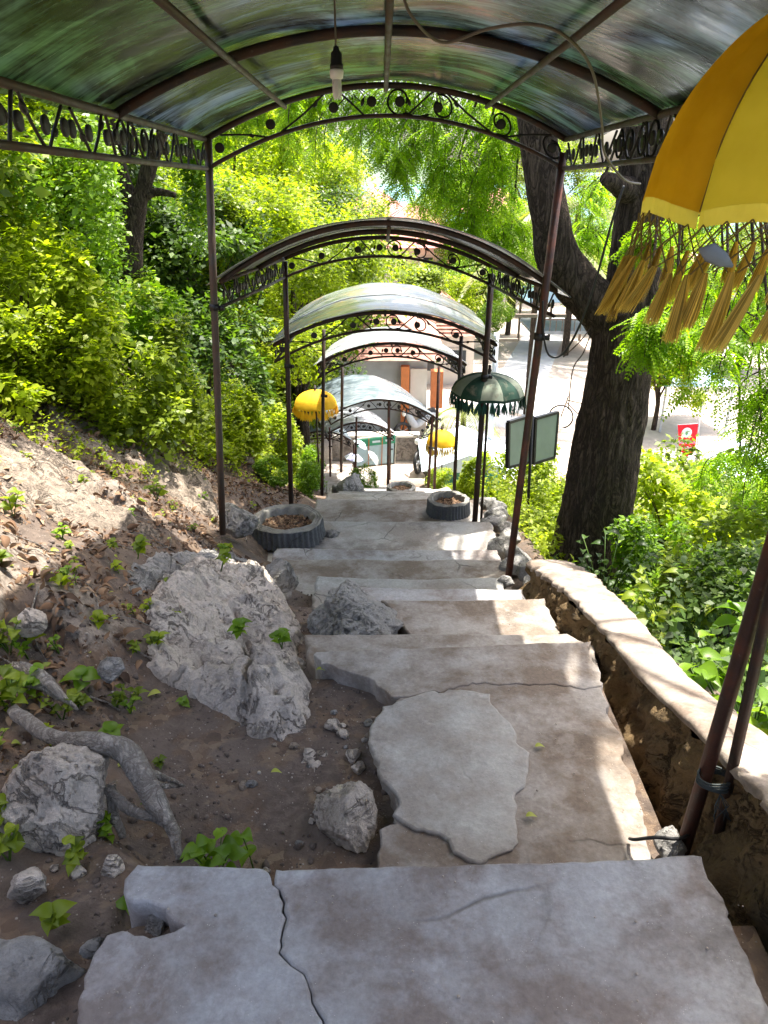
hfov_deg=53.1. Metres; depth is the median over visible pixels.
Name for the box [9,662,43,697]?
seedling
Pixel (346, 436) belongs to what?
pergola
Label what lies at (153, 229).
tree
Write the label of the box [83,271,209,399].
shrub
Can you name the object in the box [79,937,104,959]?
rock
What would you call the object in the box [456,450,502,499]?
shrub
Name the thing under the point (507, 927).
stairway
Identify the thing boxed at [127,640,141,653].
seedling
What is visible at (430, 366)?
window
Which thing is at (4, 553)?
seedling
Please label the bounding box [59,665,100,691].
seedling
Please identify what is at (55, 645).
seedling
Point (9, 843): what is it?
seedling
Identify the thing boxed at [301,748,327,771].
rock
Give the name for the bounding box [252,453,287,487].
shrub
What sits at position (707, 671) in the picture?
broad leaved plant
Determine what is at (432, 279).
tree
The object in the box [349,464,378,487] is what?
shrub
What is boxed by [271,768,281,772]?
fallen leaf
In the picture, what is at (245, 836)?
seedling
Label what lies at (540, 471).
shrub
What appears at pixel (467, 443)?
kiosk
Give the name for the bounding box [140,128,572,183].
hill
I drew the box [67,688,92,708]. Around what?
seedling
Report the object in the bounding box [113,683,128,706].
seedling
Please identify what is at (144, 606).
seedling
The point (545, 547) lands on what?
undergrowth
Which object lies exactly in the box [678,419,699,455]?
banner
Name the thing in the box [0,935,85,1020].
rock
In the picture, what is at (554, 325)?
hut
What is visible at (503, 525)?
edging stone
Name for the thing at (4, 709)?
seedling
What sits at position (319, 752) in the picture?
stone
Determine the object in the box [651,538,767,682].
shrub
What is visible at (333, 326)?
tree
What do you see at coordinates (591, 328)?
cable
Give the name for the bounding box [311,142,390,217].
tree
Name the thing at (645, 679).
stone wall
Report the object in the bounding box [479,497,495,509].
edging stone
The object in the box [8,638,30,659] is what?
seedling
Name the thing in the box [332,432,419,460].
wall
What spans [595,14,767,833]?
fringed umbrella
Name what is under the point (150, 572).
rock outcrop
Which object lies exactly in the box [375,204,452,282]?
house
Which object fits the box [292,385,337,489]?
fringed umbrella
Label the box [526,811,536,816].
fallen leaf
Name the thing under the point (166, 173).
tree
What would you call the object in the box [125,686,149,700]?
seedling
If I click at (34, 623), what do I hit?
rock
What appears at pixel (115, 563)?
seedling
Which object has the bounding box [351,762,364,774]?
stone
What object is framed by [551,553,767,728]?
undergrowth
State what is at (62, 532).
seedling
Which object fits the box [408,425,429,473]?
motorbike
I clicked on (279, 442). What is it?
undergrowth
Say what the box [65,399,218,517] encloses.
rock outcrop
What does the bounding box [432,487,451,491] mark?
rock
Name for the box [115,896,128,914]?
seedling
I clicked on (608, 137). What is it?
sky
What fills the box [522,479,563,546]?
shrub
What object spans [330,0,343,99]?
light bulb
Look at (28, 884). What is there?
rock
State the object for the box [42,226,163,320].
tree
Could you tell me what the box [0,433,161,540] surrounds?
rock outcrop
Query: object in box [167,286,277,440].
shrub
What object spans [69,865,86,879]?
stone
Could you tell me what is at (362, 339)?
pergola
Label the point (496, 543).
edging stone
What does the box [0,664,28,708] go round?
seedling
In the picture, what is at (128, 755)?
tree root
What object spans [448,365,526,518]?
fringed umbrella
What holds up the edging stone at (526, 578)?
on the ground
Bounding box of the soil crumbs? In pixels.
[0,468,387,1023]
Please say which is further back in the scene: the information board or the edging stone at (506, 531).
the information board
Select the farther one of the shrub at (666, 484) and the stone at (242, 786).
the shrub at (666, 484)
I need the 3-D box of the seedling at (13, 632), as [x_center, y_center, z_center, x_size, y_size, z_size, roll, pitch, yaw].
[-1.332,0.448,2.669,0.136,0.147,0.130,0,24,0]
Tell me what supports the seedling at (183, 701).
on the ground
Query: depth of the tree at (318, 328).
16.89 m
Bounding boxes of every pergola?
[0,0,767,855]
[206,217,569,521]
[268,283,502,495]
[309,424,354,470]
[312,374,440,487]
[313,326,469,489]
[317,406,394,479]
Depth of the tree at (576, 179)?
41.14 m
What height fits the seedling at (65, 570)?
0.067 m
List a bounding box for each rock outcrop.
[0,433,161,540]
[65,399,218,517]
[127,548,247,595]
[142,555,311,741]
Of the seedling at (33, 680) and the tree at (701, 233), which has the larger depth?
the tree at (701, 233)
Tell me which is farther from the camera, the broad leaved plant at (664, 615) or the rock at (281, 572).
the rock at (281, 572)
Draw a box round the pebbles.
[0,479,756,1023]
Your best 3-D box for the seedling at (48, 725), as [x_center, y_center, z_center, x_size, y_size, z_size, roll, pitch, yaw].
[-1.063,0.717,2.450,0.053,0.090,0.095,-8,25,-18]
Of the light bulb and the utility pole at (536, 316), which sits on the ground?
the utility pole at (536, 316)
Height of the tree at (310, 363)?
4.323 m
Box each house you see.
[277,297,446,434]
[352,187,403,215]
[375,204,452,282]
[427,290,483,383]
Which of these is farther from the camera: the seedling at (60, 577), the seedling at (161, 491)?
the seedling at (161, 491)
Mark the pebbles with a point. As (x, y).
(174, 763)
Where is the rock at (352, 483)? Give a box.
[332,472,365,492]
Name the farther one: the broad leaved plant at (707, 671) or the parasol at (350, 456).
the parasol at (350, 456)
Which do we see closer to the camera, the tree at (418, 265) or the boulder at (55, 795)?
the boulder at (55, 795)
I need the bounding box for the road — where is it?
[450,330,562,478]
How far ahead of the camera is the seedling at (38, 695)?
2.59 m
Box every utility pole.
[474,332,517,440]
[515,311,565,486]
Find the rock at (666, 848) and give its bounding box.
[653,825,686,857]
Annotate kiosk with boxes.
[418,426,513,497]
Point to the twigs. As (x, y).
(110, 704)
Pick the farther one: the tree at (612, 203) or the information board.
the tree at (612, 203)
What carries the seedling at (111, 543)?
on the ground
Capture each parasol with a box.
[344,453,362,469]
[354,440,366,449]
[363,451,377,465]
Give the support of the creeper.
hanging from the tree at (40, 191)
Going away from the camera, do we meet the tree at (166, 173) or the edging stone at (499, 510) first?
the edging stone at (499, 510)
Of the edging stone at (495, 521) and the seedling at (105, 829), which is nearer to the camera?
the seedling at (105, 829)
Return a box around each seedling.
[0,487,25,515]
[0,541,12,569]
[0,617,20,654]
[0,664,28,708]
[0,702,8,712]
[0,728,8,744]
[0,793,7,820]
[0,818,5,838]
[0,822,25,860]
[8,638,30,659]
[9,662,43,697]
[16,616,47,645]
[28,692,43,702]
[29,899,76,936]
[40,694,78,719]
[44,723,54,746]
[47,634,62,653]
[49,573,73,584]
[50,522,71,538]
[56,565,71,575]
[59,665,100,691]
[62,835,87,876]
[63,540,73,548]
[67,562,83,572]
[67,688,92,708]
[68,556,78,572]
[78,474,89,482]
[89,609,109,629]
[96,810,114,843]
[97,721,123,735]
[106,537,117,548]
[107,691,124,707]
[111,559,124,573]
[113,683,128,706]
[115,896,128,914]
[118,696,140,713]
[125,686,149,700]
[127,603,135,613]
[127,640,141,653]
[132,534,150,558]
[139,597,151,611]
[142,478,168,500]
[143,631,169,646]
[151,754,166,769]
[166,499,178,510]
[176,695,189,707]
[180,827,247,867]
[186,523,197,529]
[215,548,231,571]
[227,617,251,639]
[231,827,256,867]
[269,627,291,648]
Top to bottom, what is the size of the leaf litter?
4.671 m
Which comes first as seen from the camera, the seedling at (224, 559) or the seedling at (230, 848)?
the seedling at (230, 848)
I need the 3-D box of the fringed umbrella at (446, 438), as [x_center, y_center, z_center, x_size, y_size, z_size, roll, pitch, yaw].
[1.073,-0.947,14.467,0.612,1.400,0.627,0,24,0]
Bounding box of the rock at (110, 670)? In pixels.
[97,657,125,683]
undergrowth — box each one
[0,257,270,471]
[10,293,320,481]
[473,463,746,600]
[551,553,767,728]
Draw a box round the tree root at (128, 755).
[7,704,184,862]
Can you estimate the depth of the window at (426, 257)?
40.01 m
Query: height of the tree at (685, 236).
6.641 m
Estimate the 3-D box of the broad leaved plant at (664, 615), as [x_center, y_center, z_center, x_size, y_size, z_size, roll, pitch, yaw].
[1.526,0.586,4.081,0.558,0.511,0.534,12,27,25]
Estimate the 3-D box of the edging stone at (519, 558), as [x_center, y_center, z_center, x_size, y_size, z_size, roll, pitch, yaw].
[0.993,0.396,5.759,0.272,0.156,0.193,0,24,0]
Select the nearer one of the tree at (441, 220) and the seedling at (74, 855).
the seedling at (74, 855)
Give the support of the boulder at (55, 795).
on the ground
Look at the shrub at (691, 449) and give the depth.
10.53 m
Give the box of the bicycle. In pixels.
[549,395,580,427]
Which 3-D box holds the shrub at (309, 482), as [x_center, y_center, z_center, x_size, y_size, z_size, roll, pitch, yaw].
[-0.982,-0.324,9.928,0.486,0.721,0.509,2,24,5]
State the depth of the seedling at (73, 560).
3.44 m
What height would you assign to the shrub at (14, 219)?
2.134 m
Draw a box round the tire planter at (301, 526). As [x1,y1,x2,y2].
[251,504,325,550]
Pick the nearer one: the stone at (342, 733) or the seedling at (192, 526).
the stone at (342, 733)
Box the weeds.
[0,361,301,490]
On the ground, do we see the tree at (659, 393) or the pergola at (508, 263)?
the tree at (659, 393)
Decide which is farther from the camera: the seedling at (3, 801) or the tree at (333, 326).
the tree at (333, 326)
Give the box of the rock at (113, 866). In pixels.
[101,854,124,877]
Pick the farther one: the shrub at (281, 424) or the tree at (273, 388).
the tree at (273, 388)
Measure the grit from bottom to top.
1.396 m
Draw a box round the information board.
[357,434,396,467]
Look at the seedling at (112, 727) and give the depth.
2.59 m
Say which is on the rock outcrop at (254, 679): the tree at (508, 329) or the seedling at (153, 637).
the seedling at (153, 637)
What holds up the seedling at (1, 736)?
on the ground
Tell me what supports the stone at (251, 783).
on the ground
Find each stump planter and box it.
[386,481,415,490]
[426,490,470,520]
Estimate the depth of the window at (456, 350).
25.51 m
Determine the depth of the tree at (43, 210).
10.89 m
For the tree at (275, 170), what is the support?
on the ground
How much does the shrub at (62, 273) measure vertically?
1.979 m
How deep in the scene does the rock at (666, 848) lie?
2.11 m
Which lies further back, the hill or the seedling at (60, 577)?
the hill
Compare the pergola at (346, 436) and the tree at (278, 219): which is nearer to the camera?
the tree at (278, 219)
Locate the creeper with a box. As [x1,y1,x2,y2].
[0,107,224,303]
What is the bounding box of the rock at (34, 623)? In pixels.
[14,607,47,637]
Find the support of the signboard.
on the ground
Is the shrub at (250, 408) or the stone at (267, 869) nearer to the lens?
the stone at (267, 869)
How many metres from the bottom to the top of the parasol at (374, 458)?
0.337 m
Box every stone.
[49,864,58,872]
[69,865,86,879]
[239,780,247,790]
[245,780,257,787]
[263,867,270,873]
[289,742,299,748]
[308,817,314,823]
[315,786,321,793]
[316,750,323,754]
[324,718,340,731]
[330,710,337,714]
[336,728,348,737]
[346,749,360,763]
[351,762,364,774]
[363,719,372,726]
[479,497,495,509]
[480,514,506,531]
[483,506,507,517]
[485,500,507,510]
[486,536,509,558]
[498,521,519,533]
[499,527,520,544]
[499,554,527,574]
[503,544,531,560]
[515,547,528,560]
[517,562,526,581]
[523,574,529,584]
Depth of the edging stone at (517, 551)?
6.01 m
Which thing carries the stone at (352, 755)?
on the ground
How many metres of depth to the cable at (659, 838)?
2.10 m
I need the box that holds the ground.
[0,249,767,1023]
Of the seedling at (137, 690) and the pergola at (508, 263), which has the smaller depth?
the seedling at (137, 690)
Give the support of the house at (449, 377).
on the ground
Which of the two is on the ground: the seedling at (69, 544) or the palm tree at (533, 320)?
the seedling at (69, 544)
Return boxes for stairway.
[77,473,767,1023]
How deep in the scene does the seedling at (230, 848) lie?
2.10 m
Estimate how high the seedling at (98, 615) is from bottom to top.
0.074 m
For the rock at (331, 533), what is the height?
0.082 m
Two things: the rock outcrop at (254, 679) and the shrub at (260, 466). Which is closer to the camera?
the rock outcrop at (254, 679)
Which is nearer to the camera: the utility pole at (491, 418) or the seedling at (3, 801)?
the seedling at (3, 801)
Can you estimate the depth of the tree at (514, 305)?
37.82 m
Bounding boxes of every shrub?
[0,189,66,330]
[0,216,131,423]
[33,276,213,465]
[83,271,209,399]
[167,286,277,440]
[203,378,271,466]
[246,402,304,475]
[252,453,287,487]
[293,443,325,483]
[294,460,327,498]
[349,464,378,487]
[422,466,452,489]
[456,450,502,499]
[486,444,564,517]
[504,465,565,495]
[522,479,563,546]
[605,512,698,609]
[625,498,767,662]
[633,446,748,568]
[634,431,736,542]
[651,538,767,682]
[663,445,767,548]
[678,446,766,516]
[699,473,766,598]
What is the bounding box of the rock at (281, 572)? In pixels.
[265,557,298,600]
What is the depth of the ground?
2.71 m
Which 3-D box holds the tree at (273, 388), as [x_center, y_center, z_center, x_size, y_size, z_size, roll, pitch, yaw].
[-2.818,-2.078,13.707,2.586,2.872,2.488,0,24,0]
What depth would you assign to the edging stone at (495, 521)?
7.33 m
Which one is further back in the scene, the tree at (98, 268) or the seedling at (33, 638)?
the tree at (98, 268)
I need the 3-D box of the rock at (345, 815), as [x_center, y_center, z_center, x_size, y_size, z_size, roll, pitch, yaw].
[-0.114,0.928,2.331,0.172,0.237,0.239,-22,32,-40]
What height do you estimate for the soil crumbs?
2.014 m
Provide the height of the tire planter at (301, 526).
0.183 m
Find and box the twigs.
[0,403,246,783]
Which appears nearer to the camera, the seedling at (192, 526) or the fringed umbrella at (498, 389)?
the seedling at (192, 526)
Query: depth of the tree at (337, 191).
19.04 m
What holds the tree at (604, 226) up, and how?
on the ground
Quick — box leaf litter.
[0,366,305,783]
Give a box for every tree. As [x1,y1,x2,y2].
[0,94,53,135]
[0,94,201,291]
[0,95,110,229]
[0,97,82,255]
[2,95,175,299]
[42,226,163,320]
[60,139,238,345]
[85,171,281,373]
[135,104,386,362]
[158,164,348,403]
[204,331,295,423]
[208,174,424,461]
[212,80,767,589]
[226,108,406,282]
[236,153,389,379]
[236,290,335,402]
[254,273,367,438]
[262,294,332,427]
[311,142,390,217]
[389,262,460,362]
[403,160,515,279]
[404,259,438,274]
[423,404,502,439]
[440,271,485,311]
[446,259,517,348]
[452,203,534,334]
[457,235,607,414]
[487,133,616,264]
[496,201,532,311]
[510,189,615,355]
[560,216,612,304]
[595,170,708,265]
[597,214,720,306]
[651,319,711,430]
[684,217,754,324]
[687,222,767,369]
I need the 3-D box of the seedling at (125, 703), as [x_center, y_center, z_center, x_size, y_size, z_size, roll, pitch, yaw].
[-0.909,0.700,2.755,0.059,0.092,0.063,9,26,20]
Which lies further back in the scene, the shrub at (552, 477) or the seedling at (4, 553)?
the shrub at (552, 477)
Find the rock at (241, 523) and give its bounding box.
[217,502,258,537]
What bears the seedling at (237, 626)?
on the rock outcrop at (254, 679)
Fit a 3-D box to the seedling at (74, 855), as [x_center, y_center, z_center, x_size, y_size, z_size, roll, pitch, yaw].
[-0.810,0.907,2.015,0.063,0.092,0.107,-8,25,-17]
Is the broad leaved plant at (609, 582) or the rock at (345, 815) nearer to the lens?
the rock at (345, 815)
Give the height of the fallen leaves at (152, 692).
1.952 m
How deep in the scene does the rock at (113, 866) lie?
2.00 m
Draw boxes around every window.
[395,259,406,270]
[422,256,433,267]
[427,361,435,371]
[448,348,467,371]
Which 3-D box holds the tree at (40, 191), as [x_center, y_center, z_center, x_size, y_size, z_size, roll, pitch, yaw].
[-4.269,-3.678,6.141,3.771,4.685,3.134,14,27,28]
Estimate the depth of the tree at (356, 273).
14.34 m
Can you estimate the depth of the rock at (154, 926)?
1.73 m
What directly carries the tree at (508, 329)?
on the ground
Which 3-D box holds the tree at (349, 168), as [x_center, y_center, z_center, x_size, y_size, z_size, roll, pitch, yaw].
[-2.812,-6.676,21.946,7.222,9.437,6.688,-1,24,-2]
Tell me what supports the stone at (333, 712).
on the ground
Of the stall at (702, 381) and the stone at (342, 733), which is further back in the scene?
the stall at (702, 381)
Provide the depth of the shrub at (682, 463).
8.25 m
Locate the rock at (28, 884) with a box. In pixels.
[7,866,46,903]
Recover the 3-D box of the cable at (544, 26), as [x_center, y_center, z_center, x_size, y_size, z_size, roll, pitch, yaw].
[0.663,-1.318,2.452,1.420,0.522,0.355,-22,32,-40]
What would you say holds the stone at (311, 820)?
on the ground
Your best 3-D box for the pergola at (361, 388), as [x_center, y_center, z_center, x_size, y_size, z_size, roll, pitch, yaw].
[-0.199,-1.152,13.608,2.241,2.279,1.880,0,24,0]
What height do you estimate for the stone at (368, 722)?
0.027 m
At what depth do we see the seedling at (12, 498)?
3.60 m
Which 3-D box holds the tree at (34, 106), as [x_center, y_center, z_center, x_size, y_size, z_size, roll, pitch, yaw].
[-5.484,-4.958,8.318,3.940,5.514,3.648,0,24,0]
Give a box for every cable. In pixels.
[403,0,640,184]
[542,185,624,357]
[563,327,592,409]
[628,834,689,840]
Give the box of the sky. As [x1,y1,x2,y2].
[307,80,619,172]
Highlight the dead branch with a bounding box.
[10,661,78,710]
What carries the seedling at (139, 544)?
on the ground
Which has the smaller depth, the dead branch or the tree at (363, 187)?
the dead branch
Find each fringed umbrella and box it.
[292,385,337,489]
[425,426,454,471]
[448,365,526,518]
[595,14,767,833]
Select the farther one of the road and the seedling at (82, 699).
the road
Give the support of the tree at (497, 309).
on the ground
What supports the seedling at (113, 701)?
on the ground
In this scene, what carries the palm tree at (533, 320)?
on the road
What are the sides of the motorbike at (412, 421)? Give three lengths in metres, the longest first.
1.612 x 1.129 x 0.555 m
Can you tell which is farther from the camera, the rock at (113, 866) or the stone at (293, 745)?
the stone at (293, 745)
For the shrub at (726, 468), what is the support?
on the ground
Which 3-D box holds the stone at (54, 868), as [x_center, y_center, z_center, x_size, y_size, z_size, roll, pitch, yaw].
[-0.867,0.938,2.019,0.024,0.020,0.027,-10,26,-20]
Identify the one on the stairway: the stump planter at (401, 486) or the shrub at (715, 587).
the stump planter at (401, 486)
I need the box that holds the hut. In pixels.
[517,283,585,341]
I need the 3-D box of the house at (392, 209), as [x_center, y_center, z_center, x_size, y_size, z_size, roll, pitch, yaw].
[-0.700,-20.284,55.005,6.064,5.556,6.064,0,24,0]
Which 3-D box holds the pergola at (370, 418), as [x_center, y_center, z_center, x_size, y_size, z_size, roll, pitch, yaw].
[-0.604,-1.457,15.773,1.664,1.224,1.257,0,24,0]
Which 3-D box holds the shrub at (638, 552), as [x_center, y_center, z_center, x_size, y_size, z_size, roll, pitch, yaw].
[1.954,0.572,5.706,0.756,1.176,0.791,-9,26,-20]
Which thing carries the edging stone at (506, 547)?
on the ground
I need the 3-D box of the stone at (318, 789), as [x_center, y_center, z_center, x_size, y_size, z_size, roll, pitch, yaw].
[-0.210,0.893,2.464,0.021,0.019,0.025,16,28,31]
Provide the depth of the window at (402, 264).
40.14 m
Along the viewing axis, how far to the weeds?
6.14 m
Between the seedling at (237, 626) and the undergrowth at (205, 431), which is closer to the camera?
the seedling at (237, 626)
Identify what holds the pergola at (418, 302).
on the stairway
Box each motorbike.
[393,404,443,431]
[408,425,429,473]
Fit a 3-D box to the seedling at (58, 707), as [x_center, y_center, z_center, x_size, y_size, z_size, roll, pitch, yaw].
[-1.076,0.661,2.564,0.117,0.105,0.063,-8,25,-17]
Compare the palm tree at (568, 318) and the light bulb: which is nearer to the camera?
the light bulb
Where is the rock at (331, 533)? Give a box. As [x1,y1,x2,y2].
[325,529,339,537]
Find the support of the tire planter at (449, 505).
on the stairway
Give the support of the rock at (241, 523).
on the ground
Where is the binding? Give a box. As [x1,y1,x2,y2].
[696,766,731,821]
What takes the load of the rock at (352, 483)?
on the ground
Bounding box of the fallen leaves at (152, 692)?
[0,427,216,766]
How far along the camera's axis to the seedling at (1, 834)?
2.04 m
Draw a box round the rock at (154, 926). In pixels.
[144,914,165,936]
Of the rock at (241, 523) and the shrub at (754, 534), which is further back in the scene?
the rock at (241, 523)
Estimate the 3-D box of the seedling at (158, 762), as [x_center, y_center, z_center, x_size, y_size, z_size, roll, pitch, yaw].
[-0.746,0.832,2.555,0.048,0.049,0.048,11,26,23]
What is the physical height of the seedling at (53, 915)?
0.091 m
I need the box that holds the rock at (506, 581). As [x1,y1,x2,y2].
[497,575,514,588]
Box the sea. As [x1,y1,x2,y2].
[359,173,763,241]
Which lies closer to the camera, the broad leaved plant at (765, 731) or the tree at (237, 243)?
the broad leaved plant at (765, 731)
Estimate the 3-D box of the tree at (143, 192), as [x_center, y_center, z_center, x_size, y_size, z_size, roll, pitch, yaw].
[-2.765,-4.398,6.917,3.390,5.363,6.809,-4,24,-9]
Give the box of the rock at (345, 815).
[314,781,377,853]
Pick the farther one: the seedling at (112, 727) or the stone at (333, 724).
the stone at (333, 724)
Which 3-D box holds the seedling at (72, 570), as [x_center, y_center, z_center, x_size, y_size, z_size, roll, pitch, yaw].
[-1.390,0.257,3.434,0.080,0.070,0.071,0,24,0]
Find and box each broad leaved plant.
[577,528,658,602]
[619,565,722,648]
[679,600,767,728]
[758,728,767,734]
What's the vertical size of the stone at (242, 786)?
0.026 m
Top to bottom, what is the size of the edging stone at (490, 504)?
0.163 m
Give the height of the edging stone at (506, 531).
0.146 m
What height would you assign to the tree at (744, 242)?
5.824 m
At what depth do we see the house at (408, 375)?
20.49 m
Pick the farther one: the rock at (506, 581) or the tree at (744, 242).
the tree at (744, 242)
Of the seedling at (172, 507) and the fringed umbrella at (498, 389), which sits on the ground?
the seedling at (172, 507)
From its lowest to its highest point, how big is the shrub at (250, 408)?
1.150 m
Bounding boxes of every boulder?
[0,742,109,856]
[307,579,403,634]
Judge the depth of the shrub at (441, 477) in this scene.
12.97 m
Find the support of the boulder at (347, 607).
on the ground
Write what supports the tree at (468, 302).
on the ground
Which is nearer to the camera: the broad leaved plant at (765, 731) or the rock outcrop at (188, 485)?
the broad leaved plant at (765, 731)
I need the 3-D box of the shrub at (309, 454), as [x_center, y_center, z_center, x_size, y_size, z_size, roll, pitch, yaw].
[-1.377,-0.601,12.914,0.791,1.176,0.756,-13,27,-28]
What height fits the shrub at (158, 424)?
1.848 m
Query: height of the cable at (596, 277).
1.004 m
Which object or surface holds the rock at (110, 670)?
on the ground
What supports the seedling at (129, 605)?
on the ground
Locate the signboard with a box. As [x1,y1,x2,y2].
[505,411,559,526]
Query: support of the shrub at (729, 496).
on the ground
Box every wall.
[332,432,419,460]
[518,559,767,954]
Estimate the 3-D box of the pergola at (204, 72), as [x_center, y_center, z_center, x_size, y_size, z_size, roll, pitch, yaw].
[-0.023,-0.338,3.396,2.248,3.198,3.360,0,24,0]
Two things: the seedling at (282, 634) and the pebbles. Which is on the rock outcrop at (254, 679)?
the seedling at (282, 634)
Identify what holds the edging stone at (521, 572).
on the ground
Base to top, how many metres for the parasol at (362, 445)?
0.305 m
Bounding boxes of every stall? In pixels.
[658,369,737,431]
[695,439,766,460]
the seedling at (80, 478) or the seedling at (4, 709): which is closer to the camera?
the seedling at (4, 709)
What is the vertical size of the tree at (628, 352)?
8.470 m
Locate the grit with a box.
[84,556,743,1023]

